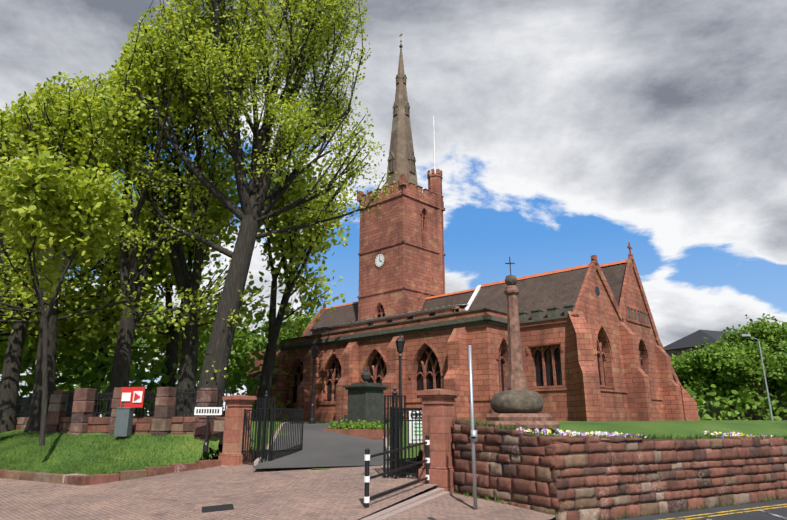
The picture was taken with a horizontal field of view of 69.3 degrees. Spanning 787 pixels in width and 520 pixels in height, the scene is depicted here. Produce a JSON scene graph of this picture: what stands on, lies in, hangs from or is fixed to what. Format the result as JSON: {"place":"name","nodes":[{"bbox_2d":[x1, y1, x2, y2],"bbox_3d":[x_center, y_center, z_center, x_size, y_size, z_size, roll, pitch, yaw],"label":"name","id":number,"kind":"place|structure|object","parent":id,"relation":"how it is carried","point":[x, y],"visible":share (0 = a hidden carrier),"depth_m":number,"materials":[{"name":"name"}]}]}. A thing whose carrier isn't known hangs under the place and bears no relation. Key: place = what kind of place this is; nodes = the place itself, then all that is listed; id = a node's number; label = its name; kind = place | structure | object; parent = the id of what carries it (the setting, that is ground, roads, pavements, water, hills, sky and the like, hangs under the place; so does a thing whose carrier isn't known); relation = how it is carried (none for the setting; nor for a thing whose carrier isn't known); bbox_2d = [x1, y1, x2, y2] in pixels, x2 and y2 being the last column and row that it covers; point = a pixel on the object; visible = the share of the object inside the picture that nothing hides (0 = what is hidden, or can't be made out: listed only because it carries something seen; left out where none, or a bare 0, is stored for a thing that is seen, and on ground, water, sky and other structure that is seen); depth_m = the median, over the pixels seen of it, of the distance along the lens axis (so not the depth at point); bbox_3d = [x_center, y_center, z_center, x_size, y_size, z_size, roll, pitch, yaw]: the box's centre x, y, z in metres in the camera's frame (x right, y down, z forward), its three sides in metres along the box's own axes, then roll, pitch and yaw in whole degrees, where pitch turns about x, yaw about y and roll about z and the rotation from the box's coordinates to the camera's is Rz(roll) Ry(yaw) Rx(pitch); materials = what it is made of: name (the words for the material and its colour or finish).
{"place":"outdoors","nodes":[
{"label":"outdoors","id":0,"kind":"place"},
{"bbox_2d":[0,448,437,519],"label":"paving","id":1,"kind":"structure","parent":0,"point":[248,491],"depth_m":13.87,"materials":[{"name":"red brick"}]},
{"bbox_2d":[62,473,88,482],"bbox_3d":[-9.334,6.489,16.910,0.700,0.230,0.500,0,-16,2],"label":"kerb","id":2,"kind":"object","parent":1,"relation":"on","point":[73,474],"visible":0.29,"depth_m":16.86,"materials":[{"name":"grey stone"}]},
{"bbox_2d":[10,334,422,478],"bbox_3d":[-8.560,6.123,26.575,29.754,5.540,11.487,-14,-21,41],"label":"iron work","id":3,"kind":"object","parent":1,"relation":"on","point":[397,459],"visible":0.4,"depth_m":19.10,"materials":[{"name":"black metal"}]},
{"bbox_2d":[218,388,458,494],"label":"gate pillars","id":4,"kind":"structure","parent":1,"relation":"on","point":[438,412],"depth_m":14.64,"materials":[{"name":"stone"}]},
{"bbox_2d":[364,435,429,507],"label":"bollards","id":5,"kind":"object","parent":1,"relation":"on","point":[366,486],"visible":0.73,"depth_m":12.82,"materials":[{"name":"black metal"}]},
{"bbox_2d":[364,440,429,502],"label":"white bollard bands","id":6,"kind":"object","parent":5,"relation":"attached to","point":[366,478],"visible":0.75,"depth_m":12.00,"materials":[{"name":"white paint"}]},
{"bbox_2d":[253,423,389,468],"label":"path","id":7,"kind":"structure","parent":0,"point":[321,448],"depth_m":20.61,"materials":[{"name":"grey asphalt"}]},
{"bbox_2d":[0,417,786,475],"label":"terrain","id":8,"kind":"structure","parent":0,"point":[755,427],"depth_m":18.77,"materials":[{"name":"green plant"}]},
{"bbox_2d":[0,338,31,359],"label":"tree","id":9,"kind":"object","parent":8,"relation":"on","point":[3,355],"visible":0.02,"depth_m":50.16,"materials":[{"name":"green plant"}]},
{"bbox_2d":[0,280,85,358],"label":"tree","id":10,"kind":"object","parent":8,"relation":"on","point":[6,342],"depth_m":36.01,"materials":[{"name":"green plant"}]},
{"bbox_2d":[0,174,122,372],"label":"tree","id":11,"kind":"object","parent":8,"relation":"on","point":[64,340],"depth_m":32.34,"materials":[{"name":"green plant"}]},
{"bbox_2d":[0,139,137,445],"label":"young tree","id":12,"kind":"object","parent":8,"relation":"on","point":[18,195],"depth_m":20.12,"materials":[{"name":"green plant"}]},
{"bbox_2d":[0,85,164,432],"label":"tree","id":13,"kind":"object","parent":8,"relation":"on","point":[9,382],"depth_m":27.89,"materials":[{"name":"green plant"}]},
{"bbox_2d":[0,58,191,432],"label":"tree","id":14,"kind":"object","parent":8,"relation":"on","point":[54,117],"depth_m":25.99,"materials":[{"name":"green plant"}]},
{"bbox_2d":[0,430,219,475],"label":"grass","id":15,"kind":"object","parent":8,"relation":"on","point":[15,437],"visible":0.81,"depth_m":19.28,"materials":[{"name":"green plant"}]},
{"bbox_2d":[114,407,134,436],"bbox_3d":[-9.407,5.655,19.873,0.490,0.970,0.390,0,-16,2],"label":"grey cabinet","id":16,"kind":"object","parent":15,"relation":"on","point":[124,422],"visible":1,"depth_m":19.73,"materials":[{"name":"grey metal"}]},
{"bbox_2d":[0,459,220,485],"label":"bank kerb","id":17,"kind":"structure","parent":8,"relation":"on","point":[81,480],"depth_m":17.32,"materials":[{"name":"red stone"}]},
{"bbox_2d":[56,284,166,386],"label":"tree","id":18,"kind":"object","parent":8,"relation":"on","point":[143,336],"depth_m":59.16,"materials":[{"name":"green plant"}]},
{"bbox_2d":[27,189,207,415],"bbox_3d":[-18.416,2.845,37.923,12.365,16.609,13.432,0,-16,2],"label":"tree","id":19,"kind":"object","parent":8,"relation":"on","point":[106,270],"depth_m":37.25,"materials":[{"name":"green plant"}]},
{"bbox_2d":[12,387,224,443],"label":"wall","id":20,"kind":"structure","parent":8,"relation":"on","point":[81,420],"depth_m":20.49,"materials":[{"name":"red stone"}]},
{"bbox_2d":[120,387,144,407],"bbox_3d":[-9.401,4.940,20.488,0.900,0.720,0.150,0,-16,2],"label":"sign board","id":21,"kind":"object","parent":20,"relation":"attached to","point":[130,403],"visible":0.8,"depth_m":20.49,"materials":[{"name":"red"}]},
{"bbox_2d":[121,391,142,402],"bbox_3d":[-9.402,4.919,20.452,0.810,0.400,0.006,-3,-16,10],"label":"sign panel","id":22,"kind":"object","parent":21,"relation":"attached to","point":[126,396],"visible":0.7,"depth_m":20.45,"materials":[{"name":"white paint"}]},
{"bbox_2d":[69,0,269,416],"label":"tree","id":23,"kind":"object","parent":8,"relation":"on","point":[187,374],"depth_m":29.77,"materials":[{"name":"green plant"}]},
{"bbox_2d":[57,155,283,418],"bbox_3d":[-13.856,2.066,36.563,13.261,17.377,11.639,0,-16,2],"label":"tree","id":24,"kind":"object","parent":8,"relation":"on","point":[214,213],"depth_m":35.60,"materials":[{"name":"green plant"}]},
{"bbox_2d":[91,0,271,416],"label":"tree","id":25,"kind":"object","parent":8,"relation":"on","point":[126,62],"depth_m":27.03,"materials":[{"name":"green plant"}]},
{"bbox_2d":[194,403,222,450],"bbox_3d":[-6.279,5.617,19.197,0.980,1.580,0.180,0,-16,2],"label":"street sign post","id":26,"kind":"object","parent":8,"relation":"on","point":[205,446],"visible":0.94,"depth_m":19.18,"materials":[{"name":"metal"}]},
{"bbox_2d":[194,407,221,414],"bbox_3d":[-6.280,5.124,19.293,0.940,0.260,0.020,0,-16,2],"label":"sign plate","id":27,"kind":"object","parent":26,"relation":"attached to","point":[211,408],"visible":0.79,"depth_m":19.28,"materials":[{"name":"white metal"}]},
{"bbox_2d":[196,409,218,412],"bbox_3d":[-6.293,5.121,19.281,0.775,0.140,0.006,0,-16,2],"label":"sign lettering","id":28,"kind":"object","parent":27,"relation":"on","point":[207,411],"visible":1,"depth_m":19.28},
{"bbox_2d":[156,308,278,391],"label":"tree","id":29,"kind":"object","parent":8,"relation":"on","point":[241,366],"depth_m":68.40,"materials":[{"name":"green plant"}]},
{"bbox_2d":[77,0,397,416],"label":"tree","id":30,"kind":"object","parent":8,"relation":"on","point":[305,115],"depth_m":26.32,"materials":[{"name":"green plant"}]},
{"bbox_2d":[261,310,319,346],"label":"tree","id":31,"kind":"object","parent":8,"relation":"on","point":[287,335],"depth_m":75.65,"materials":[{"name":"green plant"}]},
{"bbox_2d":[220,149,363,420],"bbox_3d":[-6.924,1.911,39.475,8.312,19.244,12.780,-10,-18,31],"label":"tree","id":32,"kind":"object","parent":8,"relation":"on","point":[303,242],"depth_m":38.65,"materials":[{"name":"green plant"}]},
{"bbox_2d":[254,422,389,465],"bbox_3d":[-2.956,8.159,26.245,4.600,1.279,16.611,2,-16,-6],"label":"path edging","id":33,"kind":"object","parent":8,"relation":"on","point":[257,461],"visible":0.17,"depth_m":21.11,"materials":[{"name":"stone"}]},
{"bbox_2d":[323,429,389,439],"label":"bed kerb","id":34,"kind":"structure","parent":8,"relation":"on","point":[375,434],"depth_m":23.27,"materials":[{"name":"stone"}]},
{"bbox_2d":[328,419,389,431],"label":"bed shrubs","id":35,"kind":"object","parent":34,"relation":"on","point":[363,424],"visible":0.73,"depth_m":24.05,"materials":[{"name":"green plant"}]},
{"bbox_2d":[330,368,389,428],"bbox_3d":[-1.316,6.594,26.884,2.300,3.000,2.300,-13,-21,40],"label":"monument","id":36,"kind":"object","parent":8,"relation":"on","point":[365,400],"visible":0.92,"depth_m":26.42,"materials":[{"name":"stone"}]},
{"bbox_2d":[357,169,445,320],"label":"church tower","id":37,"kind":"structure","parent":8,"relation":"on","point":[408,275],"depth_m":54.50,"materials":[{"name":"stone"}]},
{"bbox_2d":[375,254,383,266],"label":"clock","id":38,"kind":"object","parent":37,"relation":"attached to","point":[378,262],"visible":0.96,"depth_m":54.20,"materials":[{"name":"white"}]},
{"bbox_2d":[386,43,417,189],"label":"spire","id":39,"kind":"structure","parent":37,"relation":"on","point":[401,152],"depth_m":59.16,"materials":[{"name":"stone"}]},
{"bbox_2d":[409,411,421,442],"bbox_3d":[0.743,4.777,16.307,0.740,0.880,0.024,10,-19,-32],"label":"sign board","id":40,"kind":"object","parent":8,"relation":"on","point":[410,433],"visible":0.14,"depth_m":16.18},
{"bbox_2d":[479,285,559,427],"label":"stone column","id":41,"kind":"structure","parent":8,"relation":"on","point":[516,379],"depth_m":14.32,"materials":[{"name":"stone"}]},
{"bbox_2d":[490,275,543,412],"bbox_3d":[3.102,2.125,14.742,1.333,3.585,1.336,0,-16,2],"label":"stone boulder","id":42,"kind":"object","parent":41,"relation":"on","point":[517,401],"visible":0.92,"depth_m":13.82,"materials":[{"name":"grey stone"}]},
{"bbox_2d":[671,349,699,407],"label":"bush","id":43,"kind":"object","parent":8,"relation":"on","point":[674,360],"visible":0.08,"depth_m":67.25,"materials":[{"name":"green plant"}]},
{"bbox_2d":[674,337,776,419],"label":"tree","id":44,"kind":"object","parent":8,"relation":"on","point":[729,368],"depth_m":62.64,"materials":[{"name":"green plant"}]},
{"bbox_2d":[710,313,786,419],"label":"tree","id":45,"kind":"object","parent":8,"relation":"on","point":[777,336],"depth_m":67.94,"materials":[{"name":"green plant"}]},
{"bbox_2d":[740,334,772,419],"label":"street lamp","id":46,"kind":"object","parent":8,"relation":"on","point":[745,335],"visible":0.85,"depth_m":52.83,"materials":[{"name":"grey metal"}]},
{"bbox_2d":[759,350,786,401],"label":"bush","id":47,"kind":"object","parent":8,"relation":"on","point":[780,374],"depth_m":57.24,"materials":[{"name":"green plant"}]},
{"bbox_2d":[771,339,786,390],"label":"tree","id":48,"kind":"object","parent":8,"relation":"on","point":[785,351],"visible":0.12,"depth_m":63.94,"materials":[{"name":"green plant"}]},
{"bbox_2d":[0,0,786,416],"label":"sky","id":49,"kind":"structure","parent":0,"point":[567,132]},
{"bbox_2d":[385,493,554,519],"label":"pavement","id":50,"kind":"structure","parent":0,"point":[453,506],"depth_m":11.72,"materials":[{"name":"brick"}]},
{"bbox_2d":[360,488,451,519],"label":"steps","id":51,"kind":"structure","parent":50,"relation":"on","point":[431,496],"depth_m":12.28,"materials":[{"name":"grey stone"}]},
{"bbox_2d":[468,345,477,509],"bbox_3d":[1.746,3.633,12.458,0.150,3.530,0.140,0,-16,2],"label":"sign pole","id":52,"kind":"object","parent":50,"relation":"on","point":[473,438],"visible":0.88,"depth_m":12.36,"materials":[{"name":"grey metal"}]},
{"bbox_2d":[246,217,698,421],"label":"church","id":53,"kind":"structure","parent":0,"point":[652,389],"depth_m":35.68,"materials":[{"name":"red stone"}]},
{"bbox_2d":[314,304,467,328],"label":"lead roof","id":54,"kind":"structure","parent":53,"relation":"on","point":[462,306],"depth_m":41.69,"materials":[{"name":"grey metal"}]},
{"bbox_2d":[247,263,626,374],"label":"roof tiles","id":55,"kind":"object","parent":53,"relation":"on","point":[560,289],"visible":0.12,"depth_m":38.73,"materials":[{"name":"grey tile"}]},
{"bbox_2d":[324,260,626,309],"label":"ridge tiles","id":56,"kind":"object","parent":55,"relation":"on","point":[546,273],"visible":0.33,"depth_m":40.90,"materials":[{"name":"red tile"}]},
{"bbox_2d":[433,116,480,310],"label":"white trim","id":57,"kind":"structure","parent":53,"relation":"attached to","point":[477,289],"depth_m":41.45,"materials":[{"name":"white paint"}]},
{"bbox_2d":[278,108,648,350],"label":"dark trim","id":58,"kind":"structure","parent":53,"relation":"attached to","point":[537,314],"depth_m":37.50,"materials":[{"name":"metal"}]},
{"bbox_2d":[293,211,642,401],"bbox_3d":[4.585,1.538,44.418,22.998,18.427,12.854,-15,-21,42],"label":"tracery","id":59,"kind":"object","parent":53,"relation":"attached to","point":[424,374],"visible":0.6,"depth_m":35.98,"materials":[{"name":"stone"}]},
{"bbox_2d":[202,444,786,519],"bbox_3d":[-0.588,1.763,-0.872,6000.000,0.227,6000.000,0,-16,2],"label":"ground","id":60,"kind":"structure","parent":0,"point":[758,515],"depth_m":12.69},
{"bbox_2d":[0,302,786,420],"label":"hedge","id":61,"kind":"object","parent":60,"relation":"on","point":[92,372],"visible":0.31,"depth_m":44.05,"materials":[{"name":"green plant"}]},
{"bbox_2d":[455,490,780,519],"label":"weeds","id":62,"kind":"object","parent":60,"relation":"on","point":[488,499],"visible":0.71,"depth_m":13.29,"materials":[{"name":"green plant"}]},
{"bbox_2d":[452,419,786,519],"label":"retaining wall","id":63,"kind":"structure","parent":60,"relation":"on","point":[585,478],"depth_m":12.94,"materials":[{"name":"red stone"}]},
{"bbox_2d":[509,428,786,438],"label":"foliage","id":64,"kind":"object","parent":63,"relation":"on","point":[691,435],"depth_m":15.81,"materials":[{"name":"plant"}]},
{"bbox_2d":[516,427,772,438],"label":"flowers","id":65,"kind":"object","parent":64,"relation":"on","point":[600,432],"visible":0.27,"depth_m":13.58,"materials":[{"name":"plant"}]},
{"bbox_2d":[659,504,786,519],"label":"yellow lines","id":66,"kind":"object","parent":60,"relation":"on","point":[727,513],"visible":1,"depth_m":12.91,"materials":[{"name":"yellow paint"}]},
{"bbox_2d":[705,510,786,519],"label":"white lines","id":67,"kind":"object","parent":60,"relation":"on","point":[762,511],"visible":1,"depth_m":12.49,"materials":[{"name":"paint"}]},
{"bbox_2d":[666,346,786,419],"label":"hedge","id":68,"kind":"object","parent":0,"point":[749,411],"depth_m":74.60,"materials":[{"name":"green plant"}]},
{"bbox_2d":[664,330,737,350],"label":"building roof","id":69,"kind":"structure","parent":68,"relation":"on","point":[693,339],"depth_m":79.08,"materials":[{"name":"grey"}]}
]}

